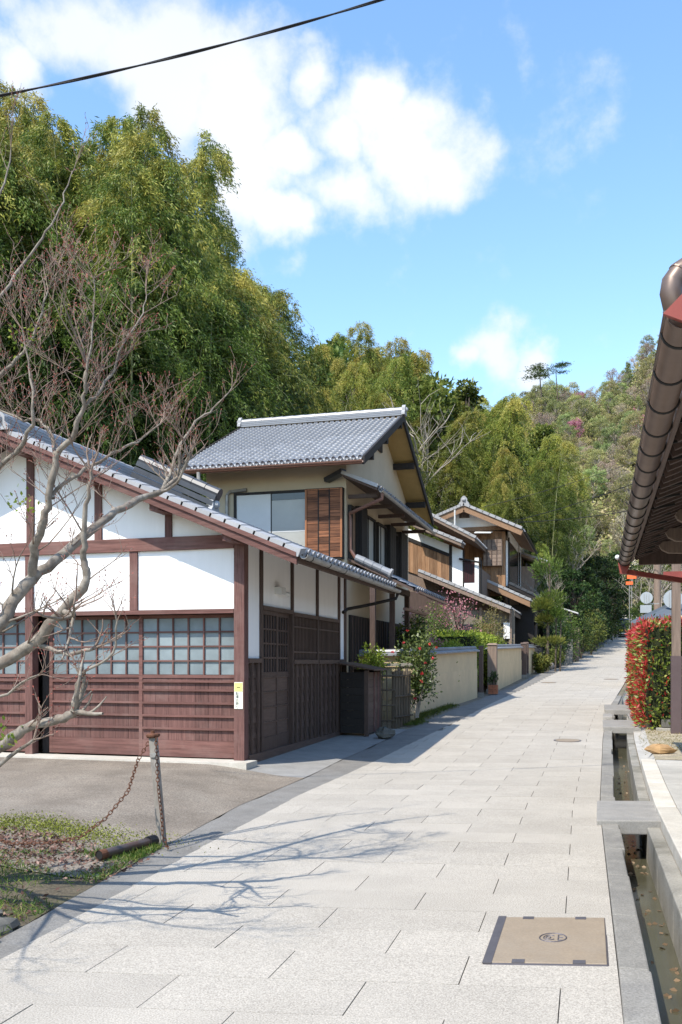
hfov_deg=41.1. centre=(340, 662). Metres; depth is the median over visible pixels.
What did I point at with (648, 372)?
hill tree
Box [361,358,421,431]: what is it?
bamboo
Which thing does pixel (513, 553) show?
window
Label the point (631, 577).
signboard
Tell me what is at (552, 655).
shrub
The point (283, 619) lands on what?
entrance door
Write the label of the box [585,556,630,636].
evergreen tree
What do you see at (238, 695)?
no parking sign
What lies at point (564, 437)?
hill tree
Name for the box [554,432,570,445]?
hill tree
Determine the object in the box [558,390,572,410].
hill tree
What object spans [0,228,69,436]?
bamboo
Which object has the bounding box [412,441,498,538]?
tree
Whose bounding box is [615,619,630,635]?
parked car
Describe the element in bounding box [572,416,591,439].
hill tree
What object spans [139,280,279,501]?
bamboo
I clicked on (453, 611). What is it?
plum tree
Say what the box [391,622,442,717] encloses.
camellia bush
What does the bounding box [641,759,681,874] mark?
pavement
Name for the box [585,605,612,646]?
shrub
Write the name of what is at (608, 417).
hill tree
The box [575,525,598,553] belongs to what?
hill tree
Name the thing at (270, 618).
entrance door
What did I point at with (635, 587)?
bare tree
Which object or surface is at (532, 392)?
hill tree
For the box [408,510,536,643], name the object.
house
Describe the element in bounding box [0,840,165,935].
grass
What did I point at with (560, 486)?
overhead wire
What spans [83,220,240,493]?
bamboo
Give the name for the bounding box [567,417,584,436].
blossom tree
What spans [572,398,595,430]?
hill tree
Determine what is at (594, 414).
hill tree
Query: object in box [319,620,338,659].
lattice window
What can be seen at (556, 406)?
hill tree
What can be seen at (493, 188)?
sky
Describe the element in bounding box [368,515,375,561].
window
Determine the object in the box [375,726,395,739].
stone
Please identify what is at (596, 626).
shrub
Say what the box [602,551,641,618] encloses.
evergreen tree
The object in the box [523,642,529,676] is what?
gate post
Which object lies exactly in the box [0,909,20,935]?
rock
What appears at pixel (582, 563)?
bare tree
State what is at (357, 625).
lattice door
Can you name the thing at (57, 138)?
bamboo
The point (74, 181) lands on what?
bamboo
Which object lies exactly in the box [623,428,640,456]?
hill tree
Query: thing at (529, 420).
hill tree
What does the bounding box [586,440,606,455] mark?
hill tree
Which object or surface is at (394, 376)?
bamboo
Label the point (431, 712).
grass tufts
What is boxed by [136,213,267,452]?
bamboo
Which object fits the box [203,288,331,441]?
bamboo
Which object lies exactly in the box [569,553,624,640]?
evergreen tree
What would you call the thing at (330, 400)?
bamboo
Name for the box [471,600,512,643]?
shrub
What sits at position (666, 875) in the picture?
ditch coping
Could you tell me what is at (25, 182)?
bamboo
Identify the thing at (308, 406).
bamboo
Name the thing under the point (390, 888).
road
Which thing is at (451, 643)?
clipped hedge
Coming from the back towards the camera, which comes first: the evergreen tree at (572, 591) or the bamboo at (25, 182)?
the evergreen tree at (572, 591)
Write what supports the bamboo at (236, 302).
on the ground at (622, 690)
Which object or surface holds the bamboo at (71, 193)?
on the ground at (622, 690)
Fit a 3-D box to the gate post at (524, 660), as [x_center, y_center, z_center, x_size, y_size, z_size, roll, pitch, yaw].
[7.895,0.007,39.362,0.298,1.710,0.298,0,0,16]
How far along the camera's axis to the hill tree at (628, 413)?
167.02 m
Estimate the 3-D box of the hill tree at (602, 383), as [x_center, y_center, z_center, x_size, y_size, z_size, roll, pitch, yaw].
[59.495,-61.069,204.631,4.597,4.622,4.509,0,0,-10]
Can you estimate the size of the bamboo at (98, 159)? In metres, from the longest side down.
16.645 x 5.764 x 5.277 m
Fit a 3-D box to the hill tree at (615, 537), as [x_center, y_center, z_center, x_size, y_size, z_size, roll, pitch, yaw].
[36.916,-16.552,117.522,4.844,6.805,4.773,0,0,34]
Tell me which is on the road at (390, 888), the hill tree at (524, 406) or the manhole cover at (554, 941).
the manhole cover at (554, 941)
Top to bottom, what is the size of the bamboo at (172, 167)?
16.462 m
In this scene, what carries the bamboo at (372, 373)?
on the ground at (622, 690)
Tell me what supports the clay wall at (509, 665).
on the ground at (622, 690)
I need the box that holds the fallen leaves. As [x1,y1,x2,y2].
[0,825,159,919]
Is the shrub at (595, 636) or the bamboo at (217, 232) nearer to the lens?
the bamboo at (217, 232)
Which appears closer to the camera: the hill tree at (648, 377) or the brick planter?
the brick planter
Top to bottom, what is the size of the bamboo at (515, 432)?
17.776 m
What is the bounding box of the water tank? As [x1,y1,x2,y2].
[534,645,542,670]
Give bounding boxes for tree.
[0,84,254,766]
[292,341,360,403]
[303,339,369,409]
[323,335,347,359]
[381,387,485,533]
[391,370,461,536]
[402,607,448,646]
[404,348,433,455]
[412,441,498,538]
[419,584,481,632]
[438,377,497,598]
[485,408,542,576]
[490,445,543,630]
[518,362,553,414]
[518,566,570,647]
[521,399,535,416]
[524,414,536,432]
[525,390,537,409]
[525,423,577,638]
[530,384,549,407]
[532,412,551,426]
[532,507,605,583]
[534,394,556,415]
[534,398,545,422]
[537,379,560,398]
[540,388,558,404]
[541,411,556,426]
[544,361,571,411]
[544,399,566,421]
[551,421,557,433]
[551,569,605,651]
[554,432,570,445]
[555,384,571,401]
[555,414,575,432]
[556,432,580,461]
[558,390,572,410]
[559,412,576,427]
[559,424,577,438]
[559,442,583,462]
[559,463,584,491]
[562,393,586,412]
[562,565,613,646]
[566,461,586,482]
[567,382,579,398]
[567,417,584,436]
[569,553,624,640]
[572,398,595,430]
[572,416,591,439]
[573,500,600,535]
[574,400,601,432]
[575,436,592,448]
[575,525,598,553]
[576,441,585,448]
[578,448,607,474]
[578,465,608,501]
[581,446,591,464]
[584,448,609,486]
[585,386,600,405]
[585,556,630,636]
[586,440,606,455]
[587,396,597,407]
[588,414,608,440]
[589,441,600,464]
[590,512,611,534]
[592,408,606,417]
[594,417,610,439]
[597,458,618,487]
[598,380,608,397]
[598,380,621,400]
[599,423,626,448]
[599,443,616,462]
[600,392,615,413]
[600,412,612,426]
[600,539,619,560]
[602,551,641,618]
[603,368,619,383]
[605,464,631,501]
[606,444,622,467]
[608,509,626,547]
[609,393,635,416]
[610,410,627,429]
[610,472,633,512]
[612,403,626,417]
[612,435,639,466]
[612,574,639,637]
[613,382,628,399]
[617,373,626,385]
[618,434,625,451]
[619,410,636,431]
[619,565,681,614]
[620,361,634,386]
[620,412,643,442]
[622,601,653,631]
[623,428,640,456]
[625,386,637,400]
[629,355,640,372]
[629,439,639,463]
[630,561,670,614]
[630,566,650,610]
[634,348,647,363]
[634,395,644,415]
[635,366,651,387]
[637,343,655,363]
[637,379,649,403]
[638,356,654,378]
[639,334,655,356]
[642,373,651,391]
[643,566,681,606]
[646,367,652,382]
[647,564,681,605]
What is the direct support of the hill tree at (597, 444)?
on the ground at (622, 690)
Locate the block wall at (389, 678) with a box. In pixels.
[381,663,416,720]
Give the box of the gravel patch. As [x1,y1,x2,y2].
[644,721,681,759]
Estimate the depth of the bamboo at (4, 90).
39.74 m
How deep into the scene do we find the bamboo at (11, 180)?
25.54 m
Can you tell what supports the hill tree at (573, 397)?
on the ground at (622, 690)
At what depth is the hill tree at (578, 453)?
147.63 m
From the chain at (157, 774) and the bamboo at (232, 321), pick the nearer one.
the chain at (157, 774)
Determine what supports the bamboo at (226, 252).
on the ground at (622, 690)
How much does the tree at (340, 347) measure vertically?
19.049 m
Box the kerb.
[600,696,661,1023]
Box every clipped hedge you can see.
[425,627,505,687]
[430,638,463,681]
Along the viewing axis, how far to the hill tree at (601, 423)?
170.46 m
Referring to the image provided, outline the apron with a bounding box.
[248,729,406,777]
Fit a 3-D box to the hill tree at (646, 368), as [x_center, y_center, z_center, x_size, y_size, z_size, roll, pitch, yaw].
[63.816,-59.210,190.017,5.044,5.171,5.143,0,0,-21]
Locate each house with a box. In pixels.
[174,405,447,687]
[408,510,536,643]
[435,496,549,644]
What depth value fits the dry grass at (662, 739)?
16.74 m
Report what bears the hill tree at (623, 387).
on the ground at (622, 690)
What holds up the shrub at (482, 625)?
on the ground at (622, 690)
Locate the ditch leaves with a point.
(672, 989)
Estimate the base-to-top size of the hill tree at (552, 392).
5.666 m
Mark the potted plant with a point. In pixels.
(493, 680)
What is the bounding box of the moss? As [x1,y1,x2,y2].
[0,809,252,855]
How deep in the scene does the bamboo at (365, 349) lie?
74.71 m
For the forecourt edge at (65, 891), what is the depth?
6.77 m
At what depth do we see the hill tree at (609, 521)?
128.33 m
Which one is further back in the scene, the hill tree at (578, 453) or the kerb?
the hill tree at (578, 453)
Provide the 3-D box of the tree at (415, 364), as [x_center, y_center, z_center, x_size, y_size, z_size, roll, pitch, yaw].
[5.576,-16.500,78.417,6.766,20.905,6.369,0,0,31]
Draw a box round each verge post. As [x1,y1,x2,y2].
[564,639,572,664]
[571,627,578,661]
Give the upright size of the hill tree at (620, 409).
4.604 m
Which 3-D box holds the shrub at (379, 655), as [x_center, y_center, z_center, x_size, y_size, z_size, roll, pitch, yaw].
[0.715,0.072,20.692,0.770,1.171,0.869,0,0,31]
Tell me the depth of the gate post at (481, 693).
28.84 m
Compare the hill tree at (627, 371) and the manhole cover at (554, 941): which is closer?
the manhole cover at (554, 941)
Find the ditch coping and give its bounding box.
[626,716,681,970]
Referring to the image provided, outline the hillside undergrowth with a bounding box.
[499,349,670,608]
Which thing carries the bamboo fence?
on the ground at (622, 690)
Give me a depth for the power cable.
9.33 m
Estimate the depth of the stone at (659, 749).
14.75 m
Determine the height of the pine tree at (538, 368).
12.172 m
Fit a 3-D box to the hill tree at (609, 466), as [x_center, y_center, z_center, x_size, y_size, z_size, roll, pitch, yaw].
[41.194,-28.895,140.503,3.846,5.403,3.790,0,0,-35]
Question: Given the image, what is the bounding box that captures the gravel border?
[633,728,654,763]
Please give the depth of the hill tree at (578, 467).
145.09 m
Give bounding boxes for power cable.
[0,0,383,96]
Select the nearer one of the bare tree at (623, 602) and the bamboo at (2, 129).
the bamboo at (2, 129)
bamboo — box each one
[0,79,52,151]
[0,88,58,176]
[0,114,70,422]
[0,138,66,404]
[0,139,144,466]
[0,149,158,469]
[0,168,111,447]
[0,182,60,425]
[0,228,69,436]
[1,179,174,455]
[1,195,78,413]
[2,239,125,450]
[6,107,107,421]
[7,121,64,173]
[22,182,96,423]
[28,156,214,488]
[33,156,93,379]
[35,174,169,456]
[49,154,226,468]
[54,138,95,189]
[55,122,204,445]
[65,115,147,196]
[69,140,193,449]
[70,173,237,486]
[72,171,169,444]
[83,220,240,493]
[90,134,161,191]
[91,216,276,475]
[101,112,181,195]
[131,101,238,494]
[134,278,294,503]
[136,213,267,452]
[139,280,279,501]
[141,223,254,451]
[141,236,279,494]
[148,235,242,443]
[160,203,251,501]
[166,146,242,277]
[178,128,248,271]
[200,275,304,426]
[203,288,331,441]
[206,217,251,302]
[207,256,268,411]
[215,253,305,415]
[223,266,316,415]
[247,284,323,414]
[251,283,313,414]
[263,288,347,415]
[294,380,331,414]
[295,394,323,414]
[303,342,352,410]
[309,386,341,413]
[322,320,397,411]
[323,360,380,411]
[325,372,362,410]
[329,357,412,426]
[332,331,351,346]
[351,344,384,374]
[352,354,429,440]
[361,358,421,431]
[362,350,418,432]
[365,392,439,537]
[369,346,387,375]
[371,336,422,430]
[384,356,416,428]
[392,349,442,438]
[408,412,443,503]
[410,499,442,541]
[412,408,490,542]
[418,356,432,376]
[428,459,481,540]
[438,397,492,449]
[443,393,526,502]
[454,420,536,546]
[458,448,527,601]
[464,398,540,534]
[474,395,494,445]
[479,501,495,512]
[481,447,554,572]
[485,473,529,558]
[492,399,533,453]
[492,428,529,482]
[517,408,535,453]
[522,495,546,579]
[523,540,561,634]
[525,440,595,592]
[527,433,578,563]
[529,456,587,565]
[537,518,579,598]
[541,505,584,591]
[544,470,590,571]
[551,473,596,567]
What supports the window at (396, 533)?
in the house at (347, 487)
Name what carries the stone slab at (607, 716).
on the ground at (622, 690)
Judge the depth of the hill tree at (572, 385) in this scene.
209.29 m
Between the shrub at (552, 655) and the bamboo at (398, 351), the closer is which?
the shrub at (552, 655)
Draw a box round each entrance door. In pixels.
[263,610,277,750]
[278,613,288,745]
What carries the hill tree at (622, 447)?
on the ground at (622, 690)
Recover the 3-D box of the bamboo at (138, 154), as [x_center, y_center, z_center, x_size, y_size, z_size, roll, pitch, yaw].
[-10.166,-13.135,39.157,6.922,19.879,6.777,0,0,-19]
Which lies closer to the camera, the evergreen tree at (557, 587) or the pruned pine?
the pruned pine
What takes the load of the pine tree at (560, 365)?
on the ground at (622, 690)
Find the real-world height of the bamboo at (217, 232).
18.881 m
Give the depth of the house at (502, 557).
48.26 m
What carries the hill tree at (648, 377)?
on the ground at (622, 690)
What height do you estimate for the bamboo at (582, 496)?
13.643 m
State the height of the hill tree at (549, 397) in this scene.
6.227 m
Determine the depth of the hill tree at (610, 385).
193.09 m
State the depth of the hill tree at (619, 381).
202.81 m
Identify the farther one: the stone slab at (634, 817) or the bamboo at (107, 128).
the bamboo at (107, 128)
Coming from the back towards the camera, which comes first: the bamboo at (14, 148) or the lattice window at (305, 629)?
the bamboo at (14, 148)
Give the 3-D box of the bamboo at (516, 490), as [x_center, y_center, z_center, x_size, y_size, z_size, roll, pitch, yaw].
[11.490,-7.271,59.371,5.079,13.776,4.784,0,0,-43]
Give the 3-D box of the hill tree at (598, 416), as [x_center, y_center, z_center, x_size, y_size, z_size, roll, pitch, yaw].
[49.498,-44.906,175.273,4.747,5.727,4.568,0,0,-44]
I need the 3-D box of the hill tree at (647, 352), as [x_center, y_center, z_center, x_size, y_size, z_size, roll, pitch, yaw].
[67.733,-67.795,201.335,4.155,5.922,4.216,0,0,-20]
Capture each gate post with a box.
[478,646,483,697]
[486,643,498,693]
[520,643,526,678]
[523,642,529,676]
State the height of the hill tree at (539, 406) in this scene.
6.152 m
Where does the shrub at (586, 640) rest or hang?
on the ground at (622, 690)
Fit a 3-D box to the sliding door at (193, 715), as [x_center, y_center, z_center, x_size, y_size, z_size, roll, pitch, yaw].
[-2.368,0.368,14.114,1.690,2.205,0.062,0,0,16]
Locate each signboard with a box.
[626,581,632,628]
[627,575,635,628]
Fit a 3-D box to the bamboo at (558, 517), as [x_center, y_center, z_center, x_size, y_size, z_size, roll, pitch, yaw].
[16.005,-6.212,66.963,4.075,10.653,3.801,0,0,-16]
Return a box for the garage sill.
[0,752,256,769]
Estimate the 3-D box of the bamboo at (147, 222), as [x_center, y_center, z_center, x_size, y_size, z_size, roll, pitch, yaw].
[-6.165,-7.239,28.703,5.676,16.346,6.026,2,1,40]
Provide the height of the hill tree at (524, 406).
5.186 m
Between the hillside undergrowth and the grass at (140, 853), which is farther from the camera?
the hillside undergrowth
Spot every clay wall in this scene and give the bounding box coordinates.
[357,646,479,712]
[485,644,523,688]
[529,644,536,673]
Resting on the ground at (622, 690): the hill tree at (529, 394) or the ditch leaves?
the hill tree at (529, 394)
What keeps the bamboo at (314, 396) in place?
on the ground at (622, 690)
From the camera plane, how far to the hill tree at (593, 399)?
188.72 m
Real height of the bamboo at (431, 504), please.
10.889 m
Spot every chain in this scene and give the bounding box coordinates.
[0,741,148,844]
[154,737,168,848]
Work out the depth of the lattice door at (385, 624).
24.63 m
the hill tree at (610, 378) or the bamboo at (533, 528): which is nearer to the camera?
the bamboo at (533, 528)
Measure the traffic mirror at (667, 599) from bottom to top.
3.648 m
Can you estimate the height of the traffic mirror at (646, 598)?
3.753 m
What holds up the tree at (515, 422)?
on the ground at (622, 690)
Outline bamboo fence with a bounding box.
[381,668,412,728]
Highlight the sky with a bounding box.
[0,0,681,423]
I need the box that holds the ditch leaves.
[617,757,679,1012]
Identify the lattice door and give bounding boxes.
[349,615,366,687]
[367,618,382,648]
[383,621,401,648]
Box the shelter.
[615,258,681,582]
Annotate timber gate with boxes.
[663,564,681,733]
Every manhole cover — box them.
[482,916,608,965]
[554,739,580,741]
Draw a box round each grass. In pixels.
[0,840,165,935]
[638,729,681,754]
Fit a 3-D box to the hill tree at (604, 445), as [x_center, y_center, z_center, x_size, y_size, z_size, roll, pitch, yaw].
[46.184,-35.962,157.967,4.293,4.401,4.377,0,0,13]
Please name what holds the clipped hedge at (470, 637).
on the ground at (622, 690)
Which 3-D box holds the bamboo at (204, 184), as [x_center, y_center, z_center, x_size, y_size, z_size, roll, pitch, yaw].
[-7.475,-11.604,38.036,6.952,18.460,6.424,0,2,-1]
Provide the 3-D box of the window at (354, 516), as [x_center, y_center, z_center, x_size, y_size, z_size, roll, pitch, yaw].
[0.282,-3.025,21.393,0.089,1.250,0.630,0,0,16]
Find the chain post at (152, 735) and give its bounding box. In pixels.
[146,730,166,844]
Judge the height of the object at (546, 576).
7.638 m
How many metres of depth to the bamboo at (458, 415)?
72.58 m
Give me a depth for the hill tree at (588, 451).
149.84 m
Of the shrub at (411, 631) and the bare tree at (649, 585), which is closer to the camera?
the shrub at (411, 631)
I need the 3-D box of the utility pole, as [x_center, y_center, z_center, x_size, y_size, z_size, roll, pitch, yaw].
[13.900,-2.538,40.000,1.800,6.625,0.340,0,0,16]
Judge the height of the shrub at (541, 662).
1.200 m
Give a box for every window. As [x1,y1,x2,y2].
[234,489,304,545]
[294,617,316,659]
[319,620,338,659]
[348,505,357,559]
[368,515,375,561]
[376,522,386,566]
[396,533,397,575]
[462,624,475,631]
[464,561,474,582]
[497,624,507,643]
[510,543,517,584]
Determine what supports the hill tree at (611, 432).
on the ground at (622, 690)
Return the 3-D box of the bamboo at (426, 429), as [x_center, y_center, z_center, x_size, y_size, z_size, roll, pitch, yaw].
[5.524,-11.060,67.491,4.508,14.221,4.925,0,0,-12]
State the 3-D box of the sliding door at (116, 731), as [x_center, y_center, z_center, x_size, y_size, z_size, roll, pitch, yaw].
[-3.932,0.368,14.631,1.720,2.205,0.062,0,0,16]
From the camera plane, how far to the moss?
8.76 m
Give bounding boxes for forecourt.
[0,757,302,879]
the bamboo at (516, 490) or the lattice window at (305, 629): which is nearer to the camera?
the lattice window at (305, 629)
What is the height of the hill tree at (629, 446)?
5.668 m
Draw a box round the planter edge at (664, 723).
[656,719,669,730]
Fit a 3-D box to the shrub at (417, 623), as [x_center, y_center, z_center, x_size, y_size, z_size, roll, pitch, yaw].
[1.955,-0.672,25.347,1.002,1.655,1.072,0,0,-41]
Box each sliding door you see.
[0,618,24,750]
[49,616,145,754]
[139,614,233,757]
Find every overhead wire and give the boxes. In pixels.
[481,461,635,507]
[514,484,631,520]
[514,511,626,522]
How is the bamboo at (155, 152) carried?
on the ground at (622, 690)
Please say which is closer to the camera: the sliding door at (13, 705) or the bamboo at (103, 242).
the sliding door at (13, 705)
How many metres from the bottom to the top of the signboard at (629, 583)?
5.003 m
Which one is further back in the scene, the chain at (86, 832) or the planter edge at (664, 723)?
the planter edge at (664, 723)
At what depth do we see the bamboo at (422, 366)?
70.08 m
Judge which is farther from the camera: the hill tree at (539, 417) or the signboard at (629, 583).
the hill tree at (539, 417)
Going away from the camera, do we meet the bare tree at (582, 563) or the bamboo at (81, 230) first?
the bamboo at (81, 230)
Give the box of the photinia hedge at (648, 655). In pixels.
[623,613,681,729]
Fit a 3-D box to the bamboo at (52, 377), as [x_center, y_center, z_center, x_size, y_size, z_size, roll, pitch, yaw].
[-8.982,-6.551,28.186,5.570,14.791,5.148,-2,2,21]
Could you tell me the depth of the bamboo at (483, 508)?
59.77 m
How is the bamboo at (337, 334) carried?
on the ground at (622, 690)
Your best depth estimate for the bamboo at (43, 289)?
26.10 m
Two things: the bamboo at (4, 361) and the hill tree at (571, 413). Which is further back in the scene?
the hill tree at (571, 413)
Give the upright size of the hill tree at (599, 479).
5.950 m
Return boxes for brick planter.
[488,685,497,693]
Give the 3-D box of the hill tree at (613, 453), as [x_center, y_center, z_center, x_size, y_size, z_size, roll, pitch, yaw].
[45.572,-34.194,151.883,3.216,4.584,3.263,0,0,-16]
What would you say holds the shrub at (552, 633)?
on the ground at (622, 690)
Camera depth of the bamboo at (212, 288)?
28.40 m
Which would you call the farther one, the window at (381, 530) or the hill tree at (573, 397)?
the hill tree at (573, 397)
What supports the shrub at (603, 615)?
on the ground at (622, 690)
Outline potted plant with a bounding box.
[487,670,498,684]
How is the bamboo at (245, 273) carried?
on the ground at (622, 690)
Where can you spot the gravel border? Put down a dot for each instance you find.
(640, 747)
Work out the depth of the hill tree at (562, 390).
197.84 m
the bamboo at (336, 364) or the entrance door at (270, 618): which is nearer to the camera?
the entrance door at (270, 618)
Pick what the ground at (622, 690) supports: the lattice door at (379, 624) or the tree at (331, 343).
the tree at (331, 343)
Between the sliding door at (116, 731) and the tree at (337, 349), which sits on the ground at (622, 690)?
the tree at (337, 349)
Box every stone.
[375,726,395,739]
[644,744,676,753]
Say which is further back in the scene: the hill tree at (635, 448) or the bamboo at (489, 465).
the hill tree at (635, 448)
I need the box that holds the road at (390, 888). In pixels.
[0,659,627,1023]
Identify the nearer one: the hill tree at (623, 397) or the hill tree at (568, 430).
the hill tree at (568, 430)
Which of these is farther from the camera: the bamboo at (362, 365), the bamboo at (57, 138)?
the bamboo at (362, 365)
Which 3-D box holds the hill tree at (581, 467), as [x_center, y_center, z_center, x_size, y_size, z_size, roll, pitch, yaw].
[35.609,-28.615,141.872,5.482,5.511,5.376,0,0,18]
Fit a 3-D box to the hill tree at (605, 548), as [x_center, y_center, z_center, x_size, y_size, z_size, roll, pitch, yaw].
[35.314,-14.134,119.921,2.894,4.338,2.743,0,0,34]
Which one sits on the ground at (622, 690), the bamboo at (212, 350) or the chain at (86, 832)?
the bamboo at (212, 350)
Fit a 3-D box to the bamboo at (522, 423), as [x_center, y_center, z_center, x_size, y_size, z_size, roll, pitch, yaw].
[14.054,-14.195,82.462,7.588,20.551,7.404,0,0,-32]
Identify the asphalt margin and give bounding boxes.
[0,639,608,958]
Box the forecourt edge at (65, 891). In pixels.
[0,866,101,938]
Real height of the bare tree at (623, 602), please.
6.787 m
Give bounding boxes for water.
[613,715,681,1023]
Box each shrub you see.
[356,641,389,679]
[387,618,424,648]
[395,609,427,646]
[416,601,456,634]
[470,614,500,635]
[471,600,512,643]
[532,651,551,672]
[543,606,579,656]
[543,646,565,664]
[554,612,584,661]
[572,608,595,657]
[580,609,608,654]
[582,590,613,648]
[582,607,609,650]
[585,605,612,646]
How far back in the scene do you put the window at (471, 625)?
43.18 m
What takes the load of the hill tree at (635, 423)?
on the ground at (622, 690)
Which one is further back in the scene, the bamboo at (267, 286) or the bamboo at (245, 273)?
the bamboo at (267, 286)
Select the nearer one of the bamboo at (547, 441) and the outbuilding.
the outbuilding
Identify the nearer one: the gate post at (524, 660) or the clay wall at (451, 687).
the clay wall at (451, 687)
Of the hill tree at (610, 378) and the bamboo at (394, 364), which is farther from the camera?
the hill tree at (610, 378)
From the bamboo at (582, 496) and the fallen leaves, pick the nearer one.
the fallen leaves
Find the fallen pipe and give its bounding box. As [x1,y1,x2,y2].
[95,835,158,859]
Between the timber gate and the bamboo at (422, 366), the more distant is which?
the bamboo at (422, 366)
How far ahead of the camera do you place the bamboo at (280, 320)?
40.20 m
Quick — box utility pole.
[654,565,660,609]
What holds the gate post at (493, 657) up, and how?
on the ground at (622, 690)
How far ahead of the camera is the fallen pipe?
7.96 m
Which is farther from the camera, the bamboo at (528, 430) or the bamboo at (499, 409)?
the bamboo at (528, 430)
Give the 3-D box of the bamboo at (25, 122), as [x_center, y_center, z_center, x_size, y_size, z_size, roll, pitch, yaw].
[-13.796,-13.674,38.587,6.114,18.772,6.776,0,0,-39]
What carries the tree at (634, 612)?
on the ground at (622, 690)
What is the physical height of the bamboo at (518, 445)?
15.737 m
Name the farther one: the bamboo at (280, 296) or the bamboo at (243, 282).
the bamboo at (280, 296)
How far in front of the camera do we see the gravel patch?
16.37 m
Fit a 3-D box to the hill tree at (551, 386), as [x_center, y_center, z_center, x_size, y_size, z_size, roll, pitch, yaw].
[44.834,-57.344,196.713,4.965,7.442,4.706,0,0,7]
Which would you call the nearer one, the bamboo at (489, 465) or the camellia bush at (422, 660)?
the camellia bush at (422, 660)
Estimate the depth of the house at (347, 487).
21.78 m
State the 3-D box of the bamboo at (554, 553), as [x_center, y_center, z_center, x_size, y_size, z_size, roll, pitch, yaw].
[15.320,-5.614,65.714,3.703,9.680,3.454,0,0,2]
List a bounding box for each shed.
[338,662,388,736]
[544,609,578,654]
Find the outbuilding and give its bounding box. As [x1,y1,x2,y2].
[631,604,681,626]
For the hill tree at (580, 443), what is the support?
on the ground at (622, 690)
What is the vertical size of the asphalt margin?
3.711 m
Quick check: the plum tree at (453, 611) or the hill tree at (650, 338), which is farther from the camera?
the hill tree at (650, 338)
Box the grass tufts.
[403,702,459,725]
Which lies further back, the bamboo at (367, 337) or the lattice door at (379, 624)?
the bamboo at (367, 337)
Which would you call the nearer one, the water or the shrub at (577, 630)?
the water
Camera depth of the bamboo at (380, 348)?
76.30 m
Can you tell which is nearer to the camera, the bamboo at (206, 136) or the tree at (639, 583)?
the bamboo at (206, 136)
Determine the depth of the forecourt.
10.85 m
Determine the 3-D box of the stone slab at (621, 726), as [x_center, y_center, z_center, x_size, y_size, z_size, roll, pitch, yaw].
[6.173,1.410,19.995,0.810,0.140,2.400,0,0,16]
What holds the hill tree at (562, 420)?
on the ground at (622, 690)
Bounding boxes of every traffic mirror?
[640,592,658,613]
[663,590,681,608]
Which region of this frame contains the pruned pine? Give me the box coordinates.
[528,553,569,671]
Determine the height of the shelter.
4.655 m
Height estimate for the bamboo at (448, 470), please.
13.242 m
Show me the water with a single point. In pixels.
(665, 959)
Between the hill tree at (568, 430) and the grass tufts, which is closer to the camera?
the grass tufts
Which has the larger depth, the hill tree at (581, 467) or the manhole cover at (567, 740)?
the hill tree at (581, 467)
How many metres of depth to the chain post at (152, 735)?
8.42 m
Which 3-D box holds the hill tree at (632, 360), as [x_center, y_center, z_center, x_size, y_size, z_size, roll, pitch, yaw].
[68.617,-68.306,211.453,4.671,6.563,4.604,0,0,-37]
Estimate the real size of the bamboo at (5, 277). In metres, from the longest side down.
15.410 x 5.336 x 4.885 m
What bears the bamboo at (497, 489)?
on the ground at (622, 690)
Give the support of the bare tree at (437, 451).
on the ground at (622, 690)
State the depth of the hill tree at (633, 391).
185.49 m
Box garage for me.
[0,411,400,761]
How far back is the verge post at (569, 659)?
49.80 m
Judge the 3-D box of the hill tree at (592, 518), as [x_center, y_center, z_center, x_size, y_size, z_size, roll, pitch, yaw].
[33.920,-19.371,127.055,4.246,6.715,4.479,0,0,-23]
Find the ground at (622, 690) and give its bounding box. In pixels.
[0,364,681,985]
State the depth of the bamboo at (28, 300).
28.70 m
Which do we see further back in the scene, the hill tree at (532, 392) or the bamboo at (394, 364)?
the hill tree at (532, 392)
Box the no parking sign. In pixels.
[234,682,242,708]
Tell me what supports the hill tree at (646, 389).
on the ground at (622, 690)
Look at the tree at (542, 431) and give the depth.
78.86 m
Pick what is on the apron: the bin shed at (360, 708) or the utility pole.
the bin shed at (360, 708)
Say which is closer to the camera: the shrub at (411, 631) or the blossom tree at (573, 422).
the shrub at (411, 631)
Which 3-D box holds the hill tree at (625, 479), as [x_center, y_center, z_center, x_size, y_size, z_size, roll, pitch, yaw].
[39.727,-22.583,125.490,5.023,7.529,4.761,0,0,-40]
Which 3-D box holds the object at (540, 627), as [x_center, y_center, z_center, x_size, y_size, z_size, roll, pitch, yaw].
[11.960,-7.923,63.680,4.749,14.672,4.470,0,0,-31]
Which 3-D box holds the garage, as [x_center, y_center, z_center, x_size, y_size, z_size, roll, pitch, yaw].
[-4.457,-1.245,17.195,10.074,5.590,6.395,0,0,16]
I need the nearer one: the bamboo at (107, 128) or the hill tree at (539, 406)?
the bamboo at (107, 128)
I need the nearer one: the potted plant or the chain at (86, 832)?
the chain at (86, 832)
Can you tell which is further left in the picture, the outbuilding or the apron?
the apron
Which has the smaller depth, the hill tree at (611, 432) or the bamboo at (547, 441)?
the bamboo at (547, 441)
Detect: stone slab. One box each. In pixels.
[597,801,660,834]
[603,713,612,719]
[603,720,643,733]
[604,704,630,714]
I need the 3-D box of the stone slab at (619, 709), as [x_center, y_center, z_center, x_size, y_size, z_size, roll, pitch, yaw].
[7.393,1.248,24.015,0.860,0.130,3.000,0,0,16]
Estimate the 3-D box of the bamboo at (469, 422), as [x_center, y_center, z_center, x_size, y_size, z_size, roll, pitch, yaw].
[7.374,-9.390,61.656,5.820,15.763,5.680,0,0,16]
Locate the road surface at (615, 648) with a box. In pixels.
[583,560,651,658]
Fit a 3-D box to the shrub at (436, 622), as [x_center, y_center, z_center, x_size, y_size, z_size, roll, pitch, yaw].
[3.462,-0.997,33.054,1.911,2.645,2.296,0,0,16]

